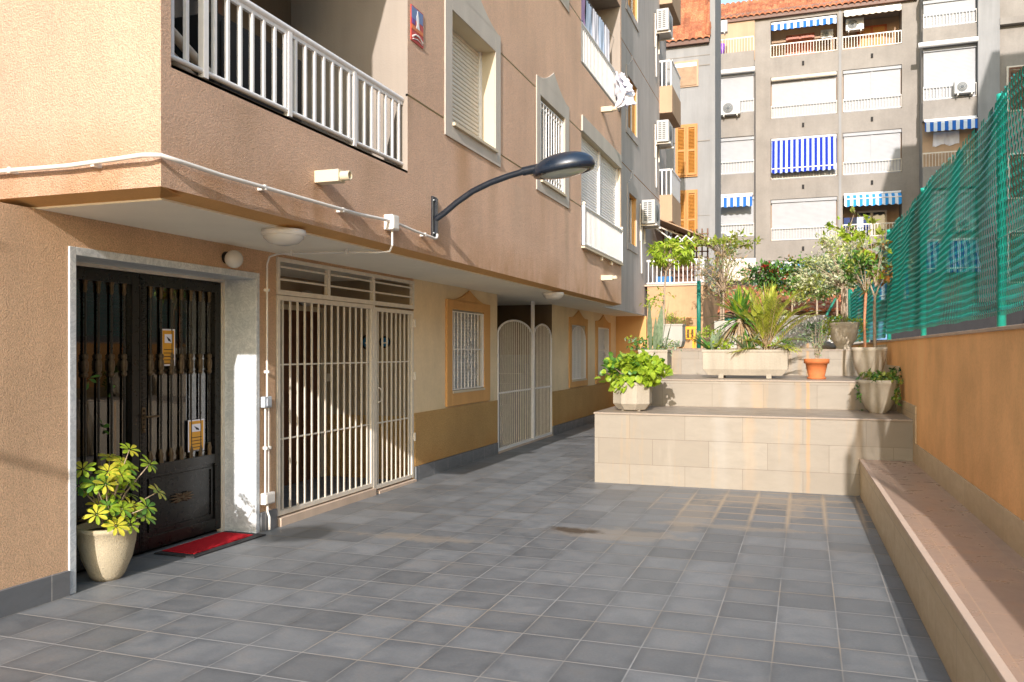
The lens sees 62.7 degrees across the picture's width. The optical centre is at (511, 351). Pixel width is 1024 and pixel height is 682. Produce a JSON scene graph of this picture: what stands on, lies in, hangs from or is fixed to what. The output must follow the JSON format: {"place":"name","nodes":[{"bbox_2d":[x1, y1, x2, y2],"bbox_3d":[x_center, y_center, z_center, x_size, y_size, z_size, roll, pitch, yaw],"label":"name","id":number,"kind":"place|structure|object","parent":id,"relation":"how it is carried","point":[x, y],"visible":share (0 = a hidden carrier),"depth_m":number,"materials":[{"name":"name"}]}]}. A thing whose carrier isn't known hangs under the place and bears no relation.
{"place":"outdoors","nodes":[
{"label":"outdoors","id":0,"kind":"place"},
{"bbox_2d":[0,422,951,681],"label":"courtyard paving","id":1,"kind":"structure","parent":0,"point":[549,559],"depth_m":5.47,"materials":[{"name":"tile"}]},
{"bbox_2d":[86,371,114,433],"bbox_3d":[-3.269,0.608,6.388,0.610,1.986,0.783,0,0,-9],"label":"houseplant","id":2,"kind":"object","parent":1,"relation":"on","point":[87,387],"visible":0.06,"depth_m":6.18,"materials":[{"name":"plant"}]},
{"bbox_2d":[76,443,166,581],"bbox_3d":[-2.794,1.124,5.922,0.548,0.952,0.625,0,0,19],"label":"potted shrub","id":3,"kind":"object","parent":1,"relation":"on","point":[106,544],"visible":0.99,"depth_m":5.82,"materials":[{"name":"green plant"}]},
{"bbox_2d":[154,531,265,557],"bbox_3d":[-2.484,1.590,6.978,0.420,0.016,0.870,0,0,19],"label":"doormat","id":4,"kind":"object","parent":1,"relation":"on","point":[208,544],"visible":1,"depth_m":6.90,"materials":[{"name":"carpet"}]},
{"bbox_2d":[0,0,645,618],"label":"apartment building","id":5,"kind":"structure","parent":1,"relation":"on","point":[110,272],"depth_m":7.44,"materials":[{"name":"paint"}]},
{"bbox_2d":[76,266,138,571],"bbox_3d":[-3.077,0.480,6.152,0.057,2.180,0.890,0,0,19],"label":"door leaf","id":6,"kind":"structure","parent":5,"relation":"in","point":[107,301],"depth_m":6.30,"materials":[{"name":"black metal"}]},
{"bbox_2d":[139,274,220,552],"bbox_3d":[-2.739,0.480,7.022,0.119,2.180,0.965,0,0,19],"label":"door leaf","id":7,"kind":"structure","parent":5,"relation":"in","point":[170,396],"depth_m":7.02,"materials":[{"name":"black metal"}]},
{"bbox_2d":[162,329,174,365],"bbox_3d":[-2.811,-0.035,6.880,0.006,0.300,0.155,0,0,19],"label":"notice","id":8,"kind":"object","parent":7,"relation":"attached to","point":[168,342],"visible":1,"depth_m":6.88,"materials":[{"name":"orange paper"}]},
{"bbox_2d":[188,419,203,451],"bbox_3d":[-2.700,0.715,7.196,0.006,0.270,0.200,0,0,19],"label":"notice","id":9,"kind":"object","parent":7,"relation":"attached to","point":[197,432],"visible":1,"depth_m":7.20,"materials":[{"name":"orange paper"}]},
{"bbox_2d":[171,27,210,74],"bbox_3d":[-2.258,-2.151,5.437,0.315,0.937,0.830,0,0,19],"label":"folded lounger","id":10,"kind":"object","parent":5,"relation":"on","point":[178,42],"visible":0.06,"depth_m":5.57,"materials":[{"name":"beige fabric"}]},
{"bbox_2d":[0,153,389,221],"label":"cable conduit","id":11,"kind":"object","parent":5,"relation":"attached to","point":[96,163],"visible":1,"depth_m":5.04,"materials":[{"name":"white plastic"}]},
{"bbox_2d":[174,0,221,17],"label":"balcony door","id":12,"kind":"structure","parent":5,"relation":"in","point":[178,4],"depth_m":6.72,"materials":[{"name":"black glass"}]},
{"bbox_2d":[222,250,242,267],"bbox_3d":[-2.318,-0.770,6.999,0.160,0.150,0.150,0,0,19],"label":"wall light","id":13,"kind":"object","parent":5,"relation":"attached to","point":[232,258],"visible":1,"depth_m":6.95,"materials":[{"name":"white glass"}]},
{"bbox_2d":[174,12,300,121],"bbox_3d":[-2.131,-2.060,6.626,0.420,0.780,1.100,0,0,19],"label":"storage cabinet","id":14,"kind":"object","parent":5,"relation":"on","point":[193,30],"visible":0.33,"depth_m":6.32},
{"bbox_2d":[262,408,267,492],"bbox_3d":[-2.206,0.880,7.505,0.064,0.760,0.020,0,0,19],"label":"cable conduit","id":15,"kind":"object","parent":5,"relation":"attached to","point":[264,448],"visible":1,"depth_m":7.50,"materials":[{"name":"white plastic"}]},
{"bbox_2d":[260,396,271,407],"bbox_3d":[-2.191,0.450,7.511,0.062,0.100,0.110,0,0,19],"label":"switch box","id":16,"kind":"object","parent":5,"relation":"attached to","point":[265,401],"visible":1,"depth_m":7.47,"materials":[{"name":"grey plastic"}]},
{"bbox_2d":[260,491,274,504],"bbox_3d":[-2.183,1.310,7.524,0.067,0.100,0.140,0,0,19],"label":"junction box","id":17,"kind":"object","parent":5,"relation":"attached to","point":[266,498],"visible":1,"depth_m":7.47,"materials":[{"name":"white plastic"}]},
{"bbox_2d":[266,504,270,529],"bbox_3d":[-2.177,1.475,7.522,0.041,0.230,0.022,0,0,19],"label":"cable conduit","id":18,"kind":"object","parent":5,"relation":"attached to","point":[269,517],"visible":1,"depth_m":7.51,"materials":[{"name":"white plastic"}]},
{"bbox_2d":[266,408,271,491],"bbox_3d":[-2.191,0.880,7.548,0.064,0.760,0.020,0,0,19],"label":"cable conduit","id":19,"kind":"object","parent":5,"relation":"attached to","point":[269,447],"visible":0.98,"depth_m":7.54,"materials":[{"name":"white plastic"}]},
{"bbox_2d":[261,227,306,245],"bbox_3d":[-1.694,-0.844,6.240,0.328,0.112,0.328,0,0,19],"label":"ceiling light","id":20,"kind":"object","parent":5,"relation":"attached to","point":[282,236],"visible":1,"depth_m":6.13,"materials":[{"name":"glass"}]},
{"bbox_2d":[264,230,392,395],"bbox_3d":[-1.634,-0.330,7.428,1.211,1.460,0.046,0,0,10],"label":"cable conduit","id":21,"kind":"object","parent":5,"relation":"attached to","point":[267,290],"visible":0.98,"depth_m":7.51,"materials":[{"name":"white plastic"}]},
{"bbox_2d":[384,214,398,230],"bbox_3d":[-1.048,-1.125,7.338,0.092,0.130,0.120,0,0,19],"label":"junction box","id":22,"kind":"object","parent":5,"relation":"attached to","point":[393,224],"visible":1,"depth_m":7.29,"materials":[{"name":"white plastic"}]},
{"bbox_2d":[410,4,423,48],"bbox_3d":[-0.887,-3.055,7.907,0.021,0.330,0.260,0,0,19],"label":"decorative tile","id":23,"kind":"object","parent":5,"relation":"attached to","point":[416,25],"visible":1,"depth_m":7.88,"materials":[{"name":"multicoloured ceramic"}]},
{"bbox_2d":[399,223,438,239],"bbox_3d":[-0.895,-1.121,7.825,0.064,0.064,0.902,0,0,19],"label":"cable conduit","id":24,"kind":"object","parent":5,"relation":"attached to","point":[418,232],"visible":0.88,"depth_m":7.84,"materials":[{"name":"white plastic"}]},
{"bbox_2d":[445,291,489,406],"bbox_3d":[-0.655,-0.067,12.080,0.142,1.614,1.630,0,0,19],"label":"window","id":25,"kind":"structure","parent":5,"relation":"in","point":[461,330],"depth_m":12.04,"materials":[{"name":"paint"}]},
{"bbox_2d":[444,0,500,166],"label":"window","id":26,"kind":"structure","parent":5,"relation":"in","point":[462,63],"depth_m":9.42,"materials":[{"name":"paint"}]},
{"bbox_2d":[431,151,594,236],"bbox_3d":[-0.008,-1.485,7.991,1.625,0.730,0.400,0,0,19],"label":"wall lamp","id":27,"kind":"object","parent":5,"relation":"attached to","point":[563,165],"visible":0.98,"depth_m":7.79,"materials":[{"name":"metal"}]},
{"bbox_2d":[536,73,568,208],"bbox_3d":[0.525,-3.119,12.207,0.245,1.839,1.650,0,0,19],"label":"window","id":28,"kind":"structure","parent":5,"relation":"in","point":[548,88],"depth_m":12.18,"materials":[{"name":"paint"}]},
{"bbox_2d":[542,292,563,299],"bbox_3d":[0.625,-0.844,12.803,0.328,0.112,0.328,0,0,19],"label":"ceiling light","id":29,"kind":"object","parent":5,"relation":"attached to","point":[552,295],"visible":1,"depth_m":12.69,"materials":[{"name":"glass"}]},
{"bbox_2d":[569,311,587,387],"bbox_3d":[1.375,-0.067,17.880,0.142,1.614,1.500,0,0,19],"label":"window","id":30,"kind":"structure","parent":5,"relation":"in","point":[575,380],"depth_m":17.92,"materials":[{"name":"paint"}]},
{"bbox_2d":[595,315,610,383],"bbox_3d":[2.132,-0.067,20.041,0.142,1.614,1.500,0,0,19],"label":"window","id":31,"kind":"structure","parent":5,"relation":"in","point":[602,335],"depth_m":20.03,"materials":[{"name":"paint"}]},
{"bbox_2d":[614,71,635,108],"bbox_3d":[2.183,-5.022,16.253,0.434,0.655,0.635,0,0,19],"label":"hanging cloth","id":32,"kind":"object","parent":5,"relation":"hanging from","point":[624,93],"visible":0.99,"depth_m":16.17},
{"bbox_2d":[645,257,719,348],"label":"raised patio","id":33,"kind":"structure","parent":1,"relation":"on","point":[684,301],"depth_m":20.96,"materials":[{"name":"paint"}]},
{"bbox_2d":[661,228,708,283],"bbox_3d":[4.756,-2.515,23.090,1.280,1.670,0.190,0,0,19],"label":"wooden trellis","id":34,"kind":"object","parent":33,"relation":"on","point":[673,235],"visible":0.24,"depth_m":23.08,"materials":[{"name":"brown wood"}]},
{"bbox_2d":[672,231,694,283],"bbox_3d":[4.720,-2.490,23.172,0.600,1.620,0.060,0,0,19],"label":"screen door","id":35,"kind":"structure","parent":34,"relation":"in","point":[693,271],"depth_m":23.13,"materials":[{"name":"metal"}]},
{"bbox_2d":[851,324,1023,558],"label":"boundary wall","id":36,"kind":"structure","parent":1,"relation":"on","point":[961,401],"depth_m":6.25,"materials":[{"name":"paint"}]},
{"bbox_2d":[850,66,1023,341],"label":"chain link fence","id":37,"kind":"object","parent":36,"relation":"on","point":[924,302],"visible":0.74,"depth_m":6.85,"materials":[{"name":"metal"}]},
{"bbox_2d":[859,459,1023,681],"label":"stone bench","id":38,"kind":"object","parent":1,"relation":"on","point":[959,566],"visible":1,"depth_m":4.80,"materials":[{"name":"stone"}]},
{"bbox_2d":[656,276,672,284],"bbox_3d":[3.877,-1.790,21.369,0.400,0.220,0.300,0,0,19],"label":"storage crate","id":39,"kind":"object","parent":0,"point":[668,279],"visible":0.56,"depth_m":21.23,"materials":[{"name":"blue plastic"}]},
{"bbox_2d":[679,326,696,347],"bbox_3d":[3.737,-0.280,17.911,0.340,0.520,0.340,0,0,19],"label":"plastic chair","id":40,"kind":"object","parent":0,"point":[694,328],"visible":0.41,"depth_m":18.00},
{"bbox_2d":[665,348,835,349],"bbox_3d":[8.041,0.670,27.180,4.780,1.460,27.380,0,0,19],"label":"raised garden","id":41,"kind":"object","parent":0,"point":[731,348],"depth_m":14.36,"materials":[{"name":"soil"}]},
{"bbox_2d":[639,234,696,346],"bbox_3d":[3.233,-1.270,17.277,1.211,2.341,1.074,0,0,19],"label":"potted tree","id":42,"kind":"object","parent":41,"relation":"on","point":[677,332],"visible":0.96,"depth_m":17.15,"materials":[{"name":"green plant"}]},
{"bbox_2d":[690,325,735,346],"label":"shrub","id":43,"kind":"object","parent":41,"relation":"on","point":[704,333],"visible":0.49,"depth_m":14.94,"materials":[{"name":"green plant"}]},
{"bbox_2d":[691,237,754,320],"bbox_3d":[4.689,-1.322,18.786,1.435,2.523,1.272,0,0,19],"label":"dry shrub","id":44,"kind":"object","parent":41,"relation":"on","point":[723,286],"visible":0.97,"depth_m":18.70,"materials":[{"name":"green plant"}]},
{"bbox_2d":[688,227,760,320],"bbox_3d":[4.872,-1.436,19.306,1.660,2.752,0.981,0,0,2],"label":"thin tree","id":45,"kind":"object","parent":41,"relation":"on","point":[723,239],"visible":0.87,"depth_m":19.22,"materials":[{"name":"green plant"}]},
{"bbox_2d":[738,256,784,304],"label":"poinsettia bush","id":46,"kind":"object","parent":41,"relation":"on","point":[768,268],"visible":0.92,"depth_m":21.53,"materials":[{"name":"green plant"}]},
{"bbox_2d":[697,281,851,347],"bbox_3d":[6.033,-0.875,19.490,3.447,1.630,0.118,0,0,19],"label":"garden fence","id":47,"kind":"object","parent":41,"relation":"on","point":[726,319],"visible":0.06,"depth_m":20.01,"materials":[{"name":"metal"}]},
{"bbox_2d":[755,253,826,311],"bbox_3d":[7.371,-1.315,22.023,2.110,2.509,1.268,0,0,19],"label":"flowering bush","id":48,"kind":"object","parent":41,"relation":"on","point":[788,270],"visible":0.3,"depth_m":21.90,"materials":[{"name":"green plant"}]},
{"bbox_2d":[782,319,828,345],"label":"shrub","id":49,"kind":"object","parent":41,"relation":"on","point":[812,327],"visible":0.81,"depth_m":14.65,"materials":[{"name":"green plant"}]},
{"bbox_2d":[790,250,838,313],"bbox_3d":[7.700,-1.301,21.016,1.425,2.483,0.730,0,0,32],"label":"variegated bush","id":50,"kind":"object","parent":41,"relation":"on","point":[805,272],"visible":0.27,"depth_m":21.04,"materials":[{"name":"green plant"}]},
{"bbox_2d":[815,341,835,347],"bbox_3d":[5.230,-0.068,14.168,0.441,0.206,0.289,0,0,19],"label":"rock","id":51,"kind":"object","parent":41,"relation":"on","point":[829,344],"visible":0.4,"depth_m":14.04,"materials":[{"name":"stone"}]},
{"bbox_2d":[811,249,861,315],"bbox_3d":[8.352,-1.391,21.743,1.741,2.663,1.284,0,0,-3],"label":"flowering bush","id":52,"kind":"object","parent":41,"relation":"on","point":[837,296],"visible":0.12,"depth_m":21.73,"materials":[{"name":"green plant"}]},
{"bbox_2d":[822,205,869,315],"bbox_3d":[6.375,-1.417,15.971,0.770,2.714,0.638,0,0,-29],"label":"thin tree","id":53,"kind":"object","parent":41,"relation":"on","point":[829,225],"visible":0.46,"depth_m":15.97,"materials":[{"name":"green plant"}]},
{"bbox_2d":[594,349,912,495],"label":"stone terrace","id":54,"kind":"structure","parent":0,"point":[793,429],"depth_m":9.97,"materials":[{"name":"stone"}]},
{"bbox_2d":[594,349,672,410],"bbox_3d":[1.572,0.351,10.633,0.780,0.778,0.950,0,0,-40],"label":"potted bush","id":55,"kind":"object","parent":54,"relation":"on","point":[636,379],"visible":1,"depth_m":10.44,"materials":[{"name":"green plant"}]},
{"bbox_2d":[624,301,681,372],"bbox_3d":[2.061,-0.237,12.290,0.844,1.139,0.583,0,0,19],"label":"potted snake plant","id":56,"kind":"object","parent":54,"relation":"on","point":[655,340],"visible":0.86,"depth_m":12.29,"materials":[{"name":"green plant"}]},
{"bbox_2d":[687,279,824,378],"bbox_3d":[3.421,-0.326,11.809,1.888,1.397,1.135,0,0,19],"label":"long planter","id":57,"kind":"object","parent":54,"relation":"on","point":[744,358],"visible":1,"depth_m":11.69,"materials":[{"name":"concrete"}]},
{"bbox_2d":[804,320,829,378],"bbox_3d":[4.153,-0.031,11.472,0.334,0.806,0.334,0,0,19],"label":"potted olive","id":58,"kind":"object","parent":54,"relation":"on","point":[816,367],"visible":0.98,"depth_m":11.38,"materials":[{"name":"ceramic"}]},
{"bbox_2d":[782,228,876,348],"bbox_3d":[5.078,-1.009,13.502,1.449,1.948,0.934,0,0,19],"label":"potted shrub","id":59,"kind":"object","parent":54,"relation":"on","point":[843,333],"visible":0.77,"depth_m":13.37,"materials":[{"name":"green plant"}]},
{"bbox_2d":[836,217,913,378],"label":"potted trees","id":60,"kind":"object","parent":54,"relation":"on","point":[866,358],"visible":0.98,"depth_m":11.30,"materials":[{"name":"green plant"}]},
{"bbox_2d":[854,366,903,413],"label":"potted succulent","id":61,"kind":"object","parent":54,"relation":"on","point":[877,392],"visible":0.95,"depth_m":10.02,"materials":[{"name":"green plant"}]},
{"bbox_2d":[714,315,826,347],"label":"masonry wall","id":62,"kind":"structure","parent":0,"point":[815,318],"depth_m":15.54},
{"bbox_2d":[721,0,1023,343],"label":"apartment building","id":63,"kind":"structure","parent":0,"point":[880,97],"depth_m":40.48,"materials":[{"name":"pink paint"}]},
{"bbox_2d":[721,20,727,34],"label":"air conditioner","id":64,"kind":"object","parent":63,"relation":"attached to","point":[724,27],"visible":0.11,"depth_m":40.49,"materials":[{"name":"white metal"}]},
{"bbox_2d":[721,100,740,117],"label":"air conditioner","id":65,"kind":"object","parent":63,"relation":"attached to","point":[731,108],"visible":0.98,"depth_m":40.47,"materials":[{"name":"white metal"}]},
{"bbox_2d":[721,193,752,207],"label":"awning","id":66,"kind":"object","parent":63,"relation":"attached to","point":[737,200],"visible":0.84,"depth_m":40.22,"materials":[{"name":"blue fabric"}]},
{"bbox_2d":[721,66,754,74],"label":"rolled awning","id":67,"kind":"object","parent":63,"relation":"attached to","point":[737,70],"visible":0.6,"depth_m":40.49,"materials":[{"name":"white fabric"}]},
{"bbox_2d":[724,258,755,280],"bbox_3d":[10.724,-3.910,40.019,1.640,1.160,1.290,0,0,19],"label":"roller shutter","id":68,"kind":"object","parent":63,"relation":"attached to","point":[750,260],"visible":0.3,"depth_m":40.10,"materials":[{"name":"white plastic"}]},
{"bbox_2d":[786,32,813,55],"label":"balcony door","id":69,"kind":"structure","parent":63,"relation":"in","point":[804,47],"depth_m":42.28,"materials":[{"name":"red wood"}]},
{"bbox_2d":[771,134,836,173],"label":"awning","id":70,"kind":"object","parent":63,"relation":"attached to","point":[805,153],"visible":1,"depth_m":40.87,"materials":[{"name":"blue fabric"}]},
{"bbox_2d":[771,15,836,30],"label":"awning","id":71,"kind":"object","parent":63,"relation":"attached to","point":[810,22],"visible":1,"depth_m":40.74,"materials":[{"name":"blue fabric"}]},
{"bbox_2d":[772,71,835,81],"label":"rolled awning","id":72,"kind":"object","parent":63,"relation":"attached to","point":[804,76],"visible":1,"depth_m":40.98,"materials":[{"name":"beige fabric"}]},
{"bbox_2d":[821,29,832,39],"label":"air conditioner","id":73,"kind":"object","parent":63,"relation":"attached to","point":[826,34],"visible":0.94,"depth_m":41.09,"materials":[{"name":"white metal"}]},
{"bbox_2d":[845,17,863,34],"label":"air conditioner","id":74,"kind":"object","parent":63,"relation":"attached to","point":[854,25],"visible":1,"depth_m":40.51,"materials":[{"name":"white metal"}]},
{"bbox_2d":[857,217,862,231],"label":"hanging cloth","id":75,"kind":"object","parent":63,"relation":"hanging from","point":[859,220],"visible":0.81,"depth_m":40.63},
{"bbox_2d":[857,24,886,48],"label":"balcony door","id":76,"kind":"structure","parent":63,"relation":"in","point":[866,40],"depth_m":41.18,"materials":[{"name":"beige wood"}]},
{"bbox_2d":[857,210,886,236],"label":"balcony door","id":77,"kind":"structure","parent":63,"relation":"in","point":[877,214],"depth_m":41.11,"materials":[{"name":"beige glass"}]},
{"bbox_2d":[844,190,901,206],"bbox_3d":[17.070,-7.235,39.837,2.500,0.710,0.440,0,0,19],"label":"awning","id":78,"kind":"object","parent":63,"relation":"attached to","point":[874,198],"visible":0.99,"depth_m":39.74,"materials":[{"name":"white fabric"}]},
{"bbox_2d":[844,4,901,16],"bbox_3d":[17.095,-16.180,39.908,2.500,0.420,0.390,0,0,19],"label":"awning","id":79,"kind":"object","parent":63,"relation":"attached to","point":[873,10],"visible":1,"depth_m":39.79,"materials":[{"name":"beige fabric"}]},
{"bbox_2d":[933,132,947,146],"bbox_3d":[19.505,-9.676,38.319,0.613,0.648,0.106,0,0,19],"label":"hanging cloth","id":80,"kind":"object","parent":63,"relation":"hanging from","point":[939,138],"visible":1,"depth_m":38.31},
{"bbox_2d":[918,36,977,47],"bbox_3d":[19.588,-13.900,37.801,2.400,0.228,0.240,0,0,19],"label":"rolled awning","id":81,"kind":"object","parent":63,"relation":"attached to","point":[947,42],"visible":1,"depth_m":37.73,"materials":[{"name":"white fabric"}]},
{"bbox_2d":[924,115,977,131],"bbox_3d":[19.671,-10.215,37.735,2.100,0.650,0.390,0,0,19],"label":"awning","id":82,"kind":"object","parent":63,"relation":"attached to","point":[953,123],"visible":1,"depth_m":37.60,"materials":[{"name":"blue fabric"}]},
{"bbox_2d":[945,131,958,145],"bbox_3d":[19.975,-9.677,38.150,0.568,0.646,0.116,0,0,19],"label":"hanging cloth","id":83,"kind":"object","parent":63,"relation":"hanging from","point":[952,137],"visible":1,"depth_m":38.13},
{"bbox_2d":[927,237,979,272],"bbox_3d":[19.629,-4.290,37.538,2.150,1.600,0.690,0,0,19],"label":"awning","id":84,"kind":"object","parent":63,"relation":"attached to","point":[936,262],"visible":0.2,"depth_m":37.49,"materials":[{"name":"blue fabric"}]},
{"bbox_2d":[953,79,974,96],"bbox_3d":[20.189,-11.761,37.548,0.816,0.641,0.340,0,0,19],"label":"air conditioner","id":85,"kind":"object","parent":63,"relation":"attached to","point":[962,87],"visible":1,"depth_m":37.42,"materials":[{"name":"white metal"}]},
{"bbox_2d":[956,217,975,231],"bbox_3d":[20.236,-5.641,37.532,0.816,0.641,0.340,0,0,19],"label":"air conditioner","id":86,"kind":"object","parent":63,"relation":"attached to","point":[964,224],"visible":0.24,"depth_m":37.40,"materials":[{"name":"white metal"}]},
{"bbox_2d":[1006,65,1023,111],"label":"window","id":87,"kind":"structure","parent":63,"relation":"in","point":[1010,70],"depth_m":37.04,"materials":[{"name":"beige glass"}]},
{"bbox_2d":[1008,153,1023,198],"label":"window","id":88,"kind":"structure","parent":63,"relation":"in","point":[1010,153],"depth_m":36.82,"materials":[{"name":"beige"}]},
{"bbox_2d":[1008,230,1023,282],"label":"window","id":89,"kind":"structure","parent":63,"relation":"in","point":[1020,230],"depth_m":36.82,"materials":[{"name":"beige glass"}]},
{"label":"ground","id":90,"kind":"structure","parent":0,"visible":0},
{"bbox_2d":[572,0,680,339],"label":"apartment wing","id":91,"kind":"structure","parent":90,"relation":"on","point":[656,98],"depth_m":21.06,"materials":[{"name":"paint"}]},
{"bbox_2d":[626,56,638,145],"bbox_3d":[2.741,-5.930,19.674,0.175,1.940,1.390,0,0,19],"label":"window","id":92,"kind":"structure","parent":91,"relation":"in","point":[630,69],"depth_m":19.93,"materials":[{"name":"grey paint"}]},
{"bbox_2d":[627,170,637,253],"bbox_3d":[2.751,-3.295,19.702,0.175,1.910,1.210,0,0,19],"label":"window","id":93,"kind":"structure","parent":91,"relation":"in","point":[631,187],"depth_m":19.83,"materials":[{"name":"grey paint"}]},
{"bbox_2d":[626,0,638,31],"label":"window","id":94,"kind":"structure","parent":91,"relation":"in","point":[629,3],"depth_m":20.06,"materials":[{"name":"grey paint"}]},
{"bbox_2d":[640,199,660,272],"bbox_3d":[3.432,-2.809,20.822,0.420,1.781,0.786,0,0,19],"label":"air conditioner","id":95,"kind":"object","parent":91,"relation":"attached to","point":[650,213],"visible":1,"depth_m":20.49,"materials":[{"name":"white metal"}]},
{"bbox_2d":[655,8,673,76],"bbox_3d":[4.142,-8.290,22.852,0.420,1.781,0.786,0,0,19],"label":"air conditioner","id":96,"kind":"object","parent":91,"relation":"attached to","point":[664,30],"visible":1,"depth_m":22.59,"materials":[{"name":"white metal"}]},
{"bbox_2d":[655,119,673,187],"bbox_3d":[4.142,-5.309,22.852,0.420,1.781,0.786,0,0,19],"label":"air conditioner","id":97,"kind":"object","parent":91,"relation":"attached to","point":[664,140],"visible":1,"depth_m":22.57,"materials":[{"name":"white metal"}]},
{"bbox_2d":[656,219,718,250],"bbox_3d":[4.873,-3.068,23.139,1.470,0.964,3.200,0,0,19],"label":"awning","id":98,"kind":"object","parent":91,"relation":"attached to","point":[669,226],"visible":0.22,"depth_m":22.18,"materials":[{"name":"brown fabric"}]},
{"bbox_2d":[666,0,720,283],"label":"grey building","id":99,"kind":"structure","parent":90,"relation":"on","point":[693,155],"depth_m":33.45,"materials":[{"name":"paint"}]},
{"bbox_2d":[674,59,697,87],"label":"window","id":100,"kind":"structure","parent":99,"relation":"in","point":[687,70],"depth_m":33.49,"materials":[{"name":"pink paint"}]},
{"bbox_2d":[675,123,697,177],"bbox_3d":[6.947,-8.010,33.512,0.870,2.100,0.090,0,0,19],"label":"window","id":101,"kind":"structure","parent":99,"relation":"in","point":[686,137],"depth_m":33.48,"materials":[{"name":"orange wood"}]},
{"bbox_2d":[680,189,697,248],"bbox_3d":[6.947,-5.250,33.512,0.870,2.380,0.090,0,0,19],"label":"window","id":102,"kind":"structure","parent":99,"relation":"in","point":[688,198],"depth_m":33.45,"materials":[{"name":"orange wood"}]},
{"bbox_2d":[718,285,854,342],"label":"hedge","id":103,"kind":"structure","parent":90,"relation":"on","point":[822,308],"depth_m":23.78,"materials":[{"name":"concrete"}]},
{"bbox_2d":[870,302,1023,341],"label":"garden wall","id":104,"kind":"structure","parent":90,"relation":"on","point":[1015,318],"depth_m":21.39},
{"bbox_3d":[1.519,-6.120,15.175,0.009,0.130,2.950,0,0,19],"label":"clothesline","id":105,"kind":"object","parent":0,"visible":0},
{"bbox_2d":[581,0,585,26],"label":"hanging cloth","id":106,"kind":"object","parent":105,"relation":"hanging from","point":[583,11],"visible":0.69,"depth_m":14.23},
{"bbox_2d":[585,0,591,35],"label":"hanging cloth","id":107,"kind":"object","parent":105,"relation":"hanging from","point":[588,14],"visible":0.78,"depth_m":14.62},
{"bbox_2d":[592,8,598,45],"bbox_3d":[1.500,-5.695,15.103,0.057,0.810,0.513,0,0,19],"label":"hanging cloth","id":108,"kind":"object","parent":105,"relation":"hanging from","point":[595,35],"visible":0.69,"depth_m":15.08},
{"bbox_2d":[598,17,604,54],"bbox_3d":[1.665,-5.682,15.575,0.059,0.916,0.434,0,0,19],"label":"hanging cloth","id":109,"kind":"object","parent":105,"relation":"hanging from","point":[601,34],"visible":0.69,"depth_m":15.54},
{"bbox_2d":[604,25,609,61],"bbox_3d":[1.808,-5.647,16.001,0.058,1.025,0.360,0,0,19],"label":"hanging cloth","id":110,"kind":"object","parent":105,"relation":"hanging from","point":[606,39],"visible":0.62,"depth_m":15.95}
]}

